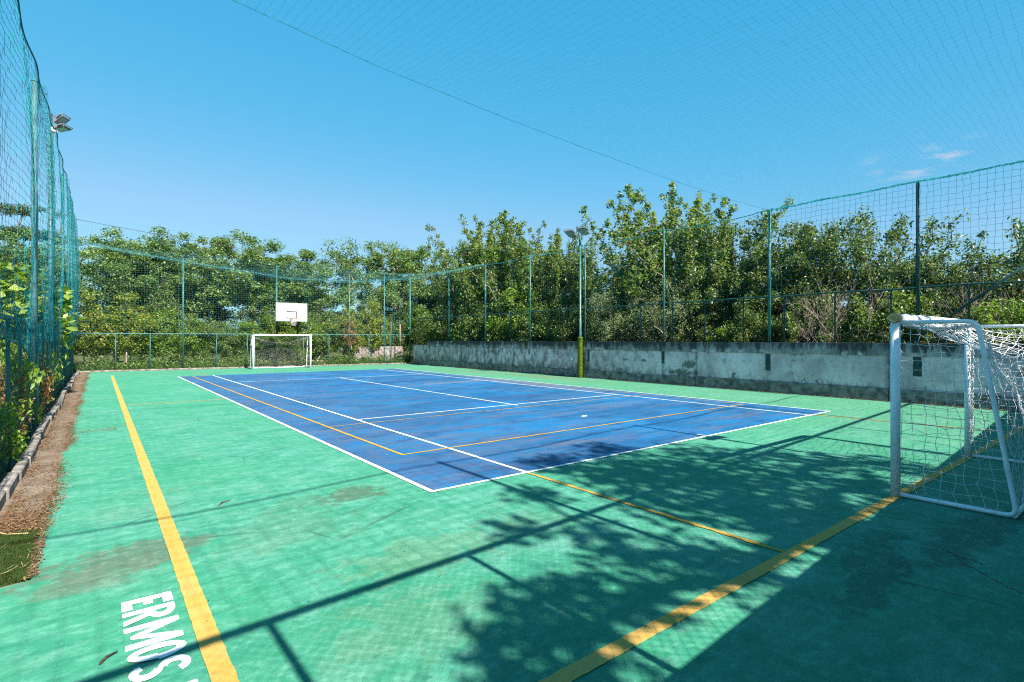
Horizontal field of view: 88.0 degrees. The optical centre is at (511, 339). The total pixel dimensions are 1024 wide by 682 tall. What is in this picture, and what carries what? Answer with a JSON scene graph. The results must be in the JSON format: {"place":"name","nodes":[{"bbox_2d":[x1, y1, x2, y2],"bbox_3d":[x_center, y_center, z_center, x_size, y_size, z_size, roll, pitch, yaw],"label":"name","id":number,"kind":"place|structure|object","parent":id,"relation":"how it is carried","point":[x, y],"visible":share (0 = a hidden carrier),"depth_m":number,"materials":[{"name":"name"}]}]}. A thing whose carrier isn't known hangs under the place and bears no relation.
{"place":"outdoors","nodes":[
{"label":"outdoors","id":0,"kind":"place"},
{"bbox_2d":[0,373,86,587],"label":"gutter path","id":1,"kind":"structure","parent":0,"point":[66,415],"depth_m":7.50,"materials":[{"name":"concrete"}]},
{"bbox_2d":[0,527,43,586],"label":"turf mat","id":2,"kind":"object","parent":1,"relation":"on","point":[17,546],"visible":0.99,"depth_m":4.28,"materials":[{"name":"green plant"}]},
{"bbox_2d":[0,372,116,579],"bbox_3d":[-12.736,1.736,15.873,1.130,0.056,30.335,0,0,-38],"label":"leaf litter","id":3,"kind":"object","parent":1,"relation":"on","point":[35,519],"visible":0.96,"depth_m":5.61,"materials":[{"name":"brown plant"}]},
{"bbox_2d":[0,350,412,475],"bbox_3d":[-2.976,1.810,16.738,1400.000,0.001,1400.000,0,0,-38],"label":"ground","id":4,"kind":"structure","parent":0,"point":[75,357],"depth_m":49.45,"materials":[{"name":"soil"}]},
{"bbox_2d":[0,394,31,463],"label":"weed","id":5,"kind":"object","parent":4,"relation":"on","point":[17,438],"visible":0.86,"depth_m":7.00,"materials":[{"name":"green plant"}]},
{"bbox_2d":[2,356,39,424],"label":"weed","id":6,"kind":"object","parent":4,"relation":"on","point":[34,365],"visible":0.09,"depth_m":9.46,"materials":[{"name":"green plant"}]},
{"bbox_2d":[0,342,45,410],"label":"weed","id":7,"kind":"object","parent":4,"relation":"on","point":[28,372],"visible":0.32,"depth_m":8.37,"materials":[{"name":"green plant"}]},
{"bbox_2d":[30,79,37,427],"bbox_3d":[-9.721,-1.735,10.803,0.128,7.090,0.128,0,0,-38],"label":"net pole","id":8,"kind":"object","parent":4,"relation":"on","point":[34,300],"visible":0.46,"depth_m":10.76,"materials":[{"name":"green metal"}]},
{"bbox_2d":[0,0,80,355],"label":"safety net","id":9,"kind":"object","parent":8,"relation":"hanging from","point":[71,221],"visible":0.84,"depth_m":10.14,"materials":[{"name":"teal fabric"}]},
{"bbox_2d":[44,295,77,364],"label":"leafy branch","id":10,"kind":"object","parent":9,"relation":"attached to","point":[67,329],"visible":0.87,"depth_m":15.93,"materials":[{"name":"green plant"}]},
{"bbox_2d":[0,200,70,353],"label":"layered tree","id":11,"kind":"object","parent":4,"relation":"on","point":[7,209],"visible":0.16,"depth_m":36.46,"materials":[{"name":"green plant"}]},
{"bbox_2d":[24,403,46,423],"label":"weed","id":12,"kind":"object","parent":4,"relation":"on","point":[38,417],"visible":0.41,"depth_m":10.43,"materials":[{"name":"green plant"}]},
{"bbox_2d":[0,314,73,480],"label":"chain link fence","id":13,"kind":"object","parent":4,"relation":"on","point":[68,371],"visible":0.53,"depth_m":9.47,"materials":[{"name":"green metal"}]},
{"bbox_2d":[0,354,35,447],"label":"dry vine","id":14,"kind":"object","parent":13,"relation":"attached to","point":[21,379],"visible":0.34,"depth_m":8.02,"materials":[{"name":"orange plant"}]},
{"bbox_2d":[23,347,55,416],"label":"dry vine","id":15,"kind":"object","parent":13,"relation":"attached to","point":[47,389],"visible":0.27,"depth_m":11.00,"materials":[{"name":"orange plant"}]},
{"bbox_2d":[0,260,75,354],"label":"leafy tree","id":16,"kind":"object","parent":4,"relation":"on","point":[66,290],"visible":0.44,"depth_m":16.45,"materials":[{"name":"green plant"}]},
{"bbox_2d":[11,341,66,388],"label":"weed","id":17,"kind":"object","parent":4,"relation":"on","point":[56,373],"visible":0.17,"depth_m":12.64,"materials":[{"name":"green plant"}]},
{"bbox_2d":[0,370,79,510],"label":"kerb","id":18,"kind":"structure","parent":4,"relation":"on","point":[12,479],"depth_m":7.56,"materials":[{"name":"concrete"}]},
{"bbox_2d":[0,227,82,308],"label":"leafy tree","id":19,"kind":"object","parent":4,"relation":"on","point":[18,263],"visible":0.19,"depth_m":28.67,"materials":[{"name":"green plant"}]},
{"bbox_2d":[48,130,52,403],"bbox_3d":[-12.810,-2.010,14.734,0.128,7.640,0.128,0,0,-38],"label":"net pole","id":20,"kind":"object","parent":4,"relation":"on","point":[50,270],"visible":0.21,"depth_m":14.69,"materials":[{"name":"green metal"}]},
{"bbox_2d":[51,113,72,133],"bbox_3d":[-12.630,-5.729,14.847,0.440,1.139,0.369,0,0,-3],"label":"floodlight pair","id":21,"kind":"object","parent":20,"relation":"attached to","point":[60,120],"visible":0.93,"depth_m":14.77,"materials":[{"name":"grey metal"}]},
{"bbox_2d":[61,175,63,386],"bbox_3d":[-17.134,-2.235,20.239,0.097,8.090,0.097,0,0,-38],"label":"net pole","id":22,"kind":"object","parent":4,"relation":"on","point":[63,259],"visible":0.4,"depth_m":20.20,"materials":[{"name":"teal metal"}]},
{"bbox_2d":[70,291,124,363],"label":"leafy shrub","id":23,"kind":"object","parent":4,"relation":"on","point":[89,320],"visible":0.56,"depth_m":29.71,"materials":[{"name":"green plant"}]},
{"bbox_2d":[40,226,191,363],"bbox_3d":[-26.029,-2.724,34.952,7.319,9.031,8.073,0,0,37],"label":"leafy tree","id":24,"kind":"object","parent":4,"relation":"on","point":[94,251],"visible":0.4,"depth_m":33.77,"materials":[{"name":"green plant"}]},
{"bbox_2d":[86,292,163,360],"bbox_3d":[-22.931,-0.531,31.481,3.764,4.617,4.184,0,0,-40],"label":"leafy shrub","id":25,"kind":"object","parent":4,"relation":"on","point":[131,344],"visible":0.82,"depth_m":30.82,"materials":[{"name":"green plant"}]},
{"bbox_2d":[81,226,202,362],"bbox_3d":[-24.640,-2.809,35.250,7.090,9.272,6.964,0,0,-34],"label":"leafy tree","id":26,"kind":"object","parent":4,"relation":"on","point":[123,267],"visible":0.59,"depth_m":34.37,"materials":[{"name":"green plant"}]},
{"bbox_2d":[114,286,200,360],"bbox_3d":[-22.797,-0.793,33.877,4.071,5.172,4.632,0,0,22],"label":"leafy shrub","id":27,"kind":"object","parent":4,"relation":"on","point":[164,300],"visible":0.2,"depth_m":33.69,"materials":[{"name":"green plant"}]},
{"bbox_2d":[137,305,209,364],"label":"leafy shrub","id":28,"kind":"object","parent":4,"relation":"on","point":[173,341],"visible":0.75,"depth_m":32.55,"materials":[{"name":"green plant"}]},
{"bbox_2d":[125,242,225,361],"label":"leafy tree","id":29,"kind":"object","parent":4,"relation":"on","point":[192,293],"visible":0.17,"depth_m":36.30,"materials":[{"name":"green plant"}]},
{"bbox_2d":[182,258,183,367],"bbox_3d":[-19.028,-1.455,30.695,0.095,6.530,0.095,0,0,-38],"label":"net pole","id":30,"kind":"object","parent":4,"relation":"on","point":[183,314],"visible":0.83,"depth_m":30.68,"materials":[{"name":"green metal"}]},
{"bbox_2d":[77,219,408,270],"bbox_3d":[-15.200,-5.396,33.182,18.769,1.912,0.068,0,0,-33],"label":"net","id":31,"kind":"object","parent":30,"relation":"attached to","point":[187,244],"visible":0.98,"depth_m":30.14,"materials":[{"name":"fabric"}]},
{"bbox_2d":[173,312,228,360],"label":"leafy shrub","id":32,"kind":"object","parent":4,"relation":"on","point":[210,327],"visible":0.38,"depth_m":33.71,"materials":[{"name":"green plant"}]},
{"bbox_2d":[0,359,412,462],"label":"grass","id":33,"kind":"structure","parent":4,"relation":"on","point":[208,366],"depth_m":31.80,"materials":[{"name":"green plant"}]},
{"bbox_2d":[162,229,269,363],"bbox_3d":[-20.640,-3.034,38.135,7.319,9.653,8.073,0,0,-13],"label":"leafy tree","id":34,"kind":"object","parent":4,"relation":"on","point":[220,251],"visible":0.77,"depth_m":36.54,"materials":[{"name":"green plant"}]},
{"bbox_2d":[206,320,251,361],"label":"leafy shrub","id":35,"kind":"object","parent":4,"relation":"on","point":[239,342],"visible":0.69,"depth_m":34.19,"materials":[{"name":"green plant"}]},
{"bbox_2d":[53,350,412,369],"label":"undergrowth","id":36,"kind":"object","parent":4,"relation":"on","point":[241,360],"visible":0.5,"depth_m":32.43,"materials":[{"name":"green plant"}]},
{"bbox_2d":[75,333,409,370],"bbox_3d":[-15.231,0.741,33.185,18.818,2.138,0.061,0,0,-33],"label":"chain link fence","id":37,"kind":"object","parent":4,"relation":"on","point":[247,339],"visible":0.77,"depth_m":31.60,"materials":[{"name":"green metal"}]},
{"bbox_2d":[80,362,412,372],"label":"kerb","id":38,"kind":"structure","parent":4,"relation":"on","point":[234,367],"depth_m":31.48,"materials":[{"name":"concrete"}]},
{"bbox_2d":[231,312,293,360],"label":"leafy shrub","id":39,"kind":"object","parent":4,"relation":"on","point":[262,331],"visible":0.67,"depth_m":35.03,"materials":[{"name":"green plant"}]},
{"bbox_2d":[235,295,301,359],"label":"leafy shrub","id":40,"kind":"object","parent":4,"relation":"on","point":[255,314],"visible":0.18,"depth_m":37.03,"materials":[{"name":"green plant"}]},
{"bbox_2d":[218,236,323,357],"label":"leafy tree","id":41,"kind":"object","parent":4,"relation":"on","point":[266,289],"visible":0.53,"depth_m":37.88,"materials":[{"name":"green plant"}]},
{"bbox_2d":[268,313,324,359],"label":"leafy shrub","id":42,"kind":"object","parent":4,"relation":"on","point":[310,329],"visible":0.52,"depth_m":36.48,"materials":[{"name":"green plant"}]},
{"bbox_2d":[268,249,362,359],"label":"leafy tree","id":43,"kind":"object","parent":4,"relation":"on","point":[330,301],"visible":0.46,"depth_m":40.73,"materials":[{"name":"green plant"}]},
{"bbox_2d":[291,298,339,359],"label":"leafy shrub","id":44,"kind":"object","parent":4,"relation":"on","point":[311,315],"visible":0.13,"depth_m":39.81,"materials":[{"name":"green plant"}]},
{"bbox_2d":[296,315,340,359],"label":"leafy shrub","id":45,"kind":"object","parent":4,"relation":"on","point":[325,345],"visible":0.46,"depth_m":37.52,"materials":[{"name":"green plant"}]},
{"bbox_2d":[323,306,365,356],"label":"leafy shrub","id":46,"kind":"object","parent":4,"relation":"on","point":[336,329],"visible":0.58,"depth_m":37.98,"materials":[{"name":"green plant"}]},
{"bbox_2d":[340,316,357,349],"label":"dry shrub","id":47,"kind":"object","parent":46,"relation":"attached to","point":[351,332],"visible":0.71,"depth_m":37.08,"materials":[{"name":"orange plant"}]},
{"bbox_2d":[319,237,387,356],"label":"leafy tree","id":48,"kind":"object","parent":4,"relation":"on","point":[354,259],"visible":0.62,"depth_m":44.02,"materials":[{"name":"green plant"}]},
{"bbox_2d":[340,297,389,345],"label":"leafy shrub","id":49,"kind":"object","parent":4,"relation":"on","point":[362,308],"visible":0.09,"depth_m":42.15,"materials":[{"name":"green plant"}]},
{"bbox_2d":[351,301,392,349],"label":"leafy shrub","id":50,"kind":"object","parent":4,"relation":"on","point":[372,327],"visible":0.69,"depth_m":39.14,"materials":[{"name":"green plant"}]},
{"bbox_2d":[352,346,402,360],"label":"corner wall","id":51,"kind":"structure","parent":4,"relation":"on","point":[390,350],"depth_m":39.41,"materials":[{"name":"white concrete"}]},
{"bbox_2d":[342,240,430,321],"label":"leafy tree","id":52,"kind":"object","parent":4,"relation":"on","point":[412,267],"visible":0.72,"depth_m":44.89,"materials":[{"name":"green plant"}]},
{"bbox_2d":[378,313,412,351],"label":"leafy shrub","id":53,"kind":"object","parent":4,"relation":"on","point":[396,329],"visible":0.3,"depth_m":41.54,"materials":[{"name":"green plant"}]},
{"bbox_2d":[409,279,410,361],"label":"net pole","id":54,"kind":"object","parent":4,"relation":"on","point":[409,319],"visible":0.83,"depth_m":38.32,"materials":[{"name":"green metal"}]},
{"bbox_2d":[77,258,410,336],"bbox_3d":[-15.176,-2.263,33.158,18.815,4.220,0.090,0,0,-33],"label":"safety net","id":55,"kind":"object","parent":54,"relation":"hanging from","point":[228,301],"visible":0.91,"depth_m":31.61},
{"bbox_2d":[373,246,454,324],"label":"leafy tree","id":56,"kind":"object","parent":4,"relation":"on","point":[421,252],"visible":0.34,"depth_m":46.19,"materials":[{"name":"green plant"}]},
{"bbox_2d":[393,304,434,351],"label":"leafy shrub","id":57,"kind":"object","parent":4,"relation":"on","point":[406,314],"visible":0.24,"depth_m":41.96,"materials":[{"name":"green plant"}]},
{"bbox_2d":[409,304,457,344],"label":"leafy shrub","id":58,"kind":"object","parent":4,"relation":"on","point":[422,327],"visible":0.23,"depth_m":37.78,"materials":[{"name":"green plant"}]},
{"bbox_2d":[431,303,474,340],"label":"leafy shrub","id":59,"kind":"object","parent":4,"relation":"on","point":[440,331],"visible":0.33,"depth_m":35.10,"materials":[{"name":"green plant"}]},
{"bbox_2d":[424,214,509,336],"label":"leafy tree","id":60,"kind":"object","parent":4,"relation":"on","point":[458,255],"visible":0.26,"depth_m":38.32,"materials":[{"name":"green plant"}]},
{"bbox_2d":[447,300,504,342],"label":"leafy shrub","id":61,"kind":"object","parent":4,"relation":"on","point":[458,330],"visible":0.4,"depth_m":32.82,"materials":[{"name":"green plant"}]},
{"bbox_2d":[442,209,561,321],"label":"leafy tree","id":62,"kind":"object","parent":4,"relation":"on","point":[490,255],"visible":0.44,"depth_m":34.35,"materials":[{"name":"green plant"}]},
{"bbox_2d":[473,293,540,340],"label":"leafy shrub","id":63,"kind":"object","parent":4,"relation":"on","point":[495,312],"visible":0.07,"depth_m":32.17,"materials":[{"name":"green plant"}]},
{"bbox_2d":[484,282,551,342],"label":"leafy shrub","id":64,"kind":"object","parent":4,"relation":"on","point":[504,329],"visible":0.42,"depth_m":30.25,"materials":[{"name":"green plant"}]},
{"bbox_2d":[463,220,589,332],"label":"leafy tree","id":65,"kind":"object","parent":4,"relation":"on","point":[515,254],"visible":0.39,"depth_m":31.54,"materials":[{"name":"green plant"}]},
{"bbox_2d":[74,319,1012,354],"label":"treeline","id":66,"kind":"object","parent":4,"relation":"on","point":[338,351],"depth_m":68.91,"materials":[{"name":"green plant"}]},
{"bbox_2d":[509,301,583,348],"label":"leafy shrub","id":67,"kind":"object","parent":4,"relation":"on","point":[544,329],"visible":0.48,"depth_m":28.22,"materials":[{"name":"green plant"}]},
{"bbox_2d":[516,226,608,317],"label":"leafy tree","id":68,"kind":"object","parent":4,"relation":"on","point":[551,293],"visible":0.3,"depth_m":29.98,"materials":[{"name":"green plant"}]},
{"bbox_2d":[544,283,601,338],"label":"leafy shrub","id":69,"kind":"object","parent":4,"relation":"on","point":[566,300],"visible":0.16,"depth_m":28.18,"materials":[{"name":"green plant"}]},
{"bbox_2d":[551,302,615,341],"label":"leafy shrub","id":70,"kind":"object","parent":4,"relation":"on","point":[561,334],"visible":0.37,"depth_m":26.15,"materials":[{"name":"green plant"}]},
{"bbox_2d":[582,284,662,341],"bbox_3d":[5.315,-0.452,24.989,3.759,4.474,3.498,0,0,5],"label":"leafy shrub","id":71,"kind":"object","parent":4,"relation":"on","point":[617,338],"visible":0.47,"depth_m":24.44,"materials":[{"name":"green plant"}]},
{"bbox_2d":[576,181,738,340],"bbox_3d":[6.795,-3.023,25.705,7.416,9.598,7.245,0,0,8],"label":"leafy tree","id":72,"kind":"object","parent":4,"relation":"on","point":[634,233],"visible":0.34,"depth_m":24.70,"materials":[{"name":"green plant"}]},
{"bbox_2d":[622,274,710,341],"bbox_3d":[6.984,-0.610,23.209,3.748,4.793,4.027,0,0,-29],"label":"leafy shrub","id":73,"kind":"object","parent":4,"relation":"on","point":[655,327],"visible":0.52,"depth_m":22.76,"materials":[{"name":"green plant"}]},
{"bbox_2d":[671,298,740,341],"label":"leafy shrub","id":74,"kind":"object","parent":4,"relation":"on","point":[712,311],"visible":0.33,"depth_m":21.63,"materials":[{"name":"green plant"}]},
{"bbox_2d":[626,193,794,341],"bbox_3d":[8.979,-2.559,23.476,7.337,8.722,5.841,0,0,-37],"label":"leafy tree","id":75,"kind":"object","parent":4,"relation":"on","point":[678,237],"visible":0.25,"depth_m":22.75,"materials":[{"name":"green plant"}]},
{"bbox_2d":[413,341,1023,411],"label":"boundary wall","id":76,"kind":"structure","parent":4,"relation":"on","point":[861,371],"depth_m":17.89,"materials":[{"name":"grey paint"}]},
{"bbox_2d":[485,265,485,340],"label":"net pole","id":77,"kind":"object","parent":76,"relation":"on","point":[485,304],"visible":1,"depth_m":30.49,"materials":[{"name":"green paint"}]},
{"bbox_2d":[77,238,483,283],"bbox_3d":[-12.912,-4.144,33.004,21.580,2.137,8.580,0,0,-9],"label":"overhead net","id":78,"kind":"object","parent":77,"relation":"hanging from","point":[139,253],"visible":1,"depth_m":29.65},
{"bbox_2d":[411,160,1023,320],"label":"safety net","id":79,"kind":"object","parent":77,"relation":"hanging from","point":[898,185],"visible":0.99,"depth_m":17.18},
{"bbox_2d":[584,244,585,340],"bbox_3d":[3.353,-2.090,24.317,0.081,4.500,0.081,0,0,-38],"label":"net pole","id":80,"kind":"object","parent":76,"relation":"on","point":[584,295],"visible":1,"depth_m":24.31,"materials":[{"name":"green metal"}]},
{"bbox_2d":[663,229,664,341],"bbox_3d":[5.998,-2.090,20.952,0.081,4.500,0.081,0,0,-38],"label":"net pole","id":81,"kind":"object","parent":76,"relation":"on","point":[663,286],"visible":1,"depth_m":20.93,"materials":[{"name":"green metal"}]},
{"bbox_2d":[416,265,1023,343],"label":"chain link fence","id":82,"kind":"object","parent":76,"relation":"on","point":[969,302],"visible":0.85,"depth_m":17.05,"materials":[{"name":"green metal"}]},
{"bbox_2d":[768,211,770,341],"bbox_3d":[8.574,-2.090,17.673,0.108,4.500,0.108,0,0,-38],"label":"net pole","id":83,"kind":"object","parent":76,"relation":"on","point":[769,276],"visible":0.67,"depth_m":17.63,"materials":[{"name":"green metal"}]},
{"bbox_2d":[233,0,1023,209],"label":"overhead net","id":84,"kind":"object","parent":83,"relation":"attached to","point":[722,94],"visible":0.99,"depth_m":9.01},
{"bbox_2d":[916,180,919,342],"bbox_3d":[11.082,-2.090,14.480,0.108,4.500,0.108,0,0,-38],"label":"net pole","id":85,"kind":"object","parent":76,"relation":"on","point":[917,254],"visible":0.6,"depth_m":14.45,"materials":[{"name":"green metal"}]},
{"bbox_2d":[705,322,748,341],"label":"leafy shrub","id":86,"kind":"object","parent":4,"relation":"on","point":[712,339],"visible":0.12,"depth_m":19.94,"materials":[{"name":"green plant"}]},
{"bbox_2d":[684,208,829,341],"bbox_3d":[9.799,-1.817,21.788,5.874,7.197,5.139,0,0,32],"label":"leafy tree","id":87,"kind":"object","parent":4,"relation":"on","point":[739,274],"visible":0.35,"depth_m":21.77,"materials":[{"name":"green plant"}]},
{"bbox_2d":[715,287,819,342],"bbox_3d":[9.402,-0.154,19.606,3.603,3.879,3.166,0,0,26],"label":"leafy shrub","id":88,"kind":"object","parent":4,"relation":"on","point":[761,334],"visible":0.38,"depth_m":19.13,"materials":[{"name":"green plant"}]},
{"bbox_2d":[733,215,901,341],"bbox_3d":[11.290,-1.407,20.299,4.957,6.407,4.888,0,0,-12],"label":"leafy tree","id":89,"kind":"object","parent":4,"relation":"on","point":[811,232],"visible":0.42,"depth_m":19.59,"materials":[{"name":"green plant"}]},
{"bbox_2d":[773,276,871,342],"bbox_3d":[10.677,-0.208,18.450,2.940,3.987,3.346,0,0,25],"label":"leafy shrub","id":90,"kind":"object","parent":4,"relation":"on","point":[790,324],"visible":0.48,"depth_m":17.96,"materials":[{"name":"green plant"}]},
{"bbox_2d":[780,258,910,342],"bbox_3d":[10.838,-0.411,17.519,3.352,4.375,3.959,0,0,-38],"label":"bare bush","id":91,"kind":"object","parent":4,"relation":"on","point":[830,316],"visible":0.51,"depth_m":17.41,"materials":[{"name":"brown plant"}]},
{"bbox_2d":[795,205,988,342],"bbox_3d":[12.878,-1.459,18.966,5.874,6.478,5.139,0,0,5],"label":"leafy tree","id":92,"kind":"object","parent":4,"relation":"on","point":[865,274],"visible":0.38,"depth_m":18.08,"materials":[{"name":"green plant"}]},
{"bbox_2d":[836,278,961,342],"bbox_3d":[12.292,-0.122,16.747,3.516,3.779,3.526,0,0,-35],"label":"leafy shrub","id":93,"kind":"object","parent":4,"relation":"on","point":[861,333],"visible":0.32,"depth_m":16.31,"materials":[{"name":"green plant"}]},
{"bbox_2d":[870,250,996,342],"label":"leafy tree","id":94,"kind":"object","parent":4,"relation":"on","point":[947,279],"visible":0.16,"depth_m":16.70,"materials":[{"name":"green plant"}]},
{"bbox_2d":[901,285,1005,342],"bbox_3d":[12.890,0.112,15.547,2.831,3.340,2.488,0,0,-35],"label":"leafy shrub","id":95,"kind":"object","parent":4,"relation":"on","point":[936,340],"visible":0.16,"depth_m":15.35,"materials":[{"name":"green plant"}]},
{"bbox_2d":[915,260,1023,342],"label":"bare bush","id":96,"kind":"object","parent":4,"relation":"on","point":[962,291],"visible":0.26,"depth_m":14.69,"materials":[{"name":"plant"}]},
{"bbox_2d":[945,294,1023,343],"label":"leafy shrub","id":97,"kind":"object","parent":4,"relation":"on","point":[982,313],"visible":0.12,"depth_m":13.96,"materials":[{"name":"green plant"}]},
{"bbox_2d":[955,216,1023,323],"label":"leafy tree","id":98,"kind":"object","parent":4,"relation":"on","point":[996,264],"visible":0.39,"depth_m":15.63,"materials":[{"name":"green plant"}]},
{"bbox_2d":[0,364,1023,681],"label":"court floor","id":99,"kind":"structure","parent":0,"point":[482,526],"depth_m":4.71,"materials":[{"name":"green paint"}]},
{"bbox_2d":[250,334,311,369],"bbox_3d":[-13.950,0.735,32.059,3.335,2.051,1.096,0,0,-35],"label":"football goal","id":100,"kind":"object","parent":99,"relation":"on","point":[252,361],"visible":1,"depth_m":31.96,"materials":[{"name":"white paint"}]},
{"bbox_2d":[275,302,306,366],"bbox_3d":[-13.653,-0.205,32.755,1.860,4.030,1.617,0,0,-38],"label":"basketball hoop","id":101,"kind":"object","parent":99,"relation":"on","point":[294,312],"visible":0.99,"depth_m":32.70,"materials":[{"name":"paint"}]},
{"bbox_2d":[563,226,590,377],"bbox_3d":[2.983,-1.624,24.223,0.728,6.788,1.473,0,0,-38],"label":"lamp post","id":102,"kind":"object","parent":99,"relation":"on","point":[582,230],"visible":1,"depth_m":24.20,"materials":[{"name":"green metal"}]},
{"bbox_2d":[888,313,1023,517],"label":"football goal","id":103,"kind":"object","parent":99,"relation":"on","point":[898,320],"visible":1,"depth_m":5.90,"materials":[{"name":"white paint"}]},
{"bbox_2d":[0,0,1023,338],"label":"sky","id":104,"kind":"structure","parent":0,"point":[208,118],"materials":[{"name":"blue"}]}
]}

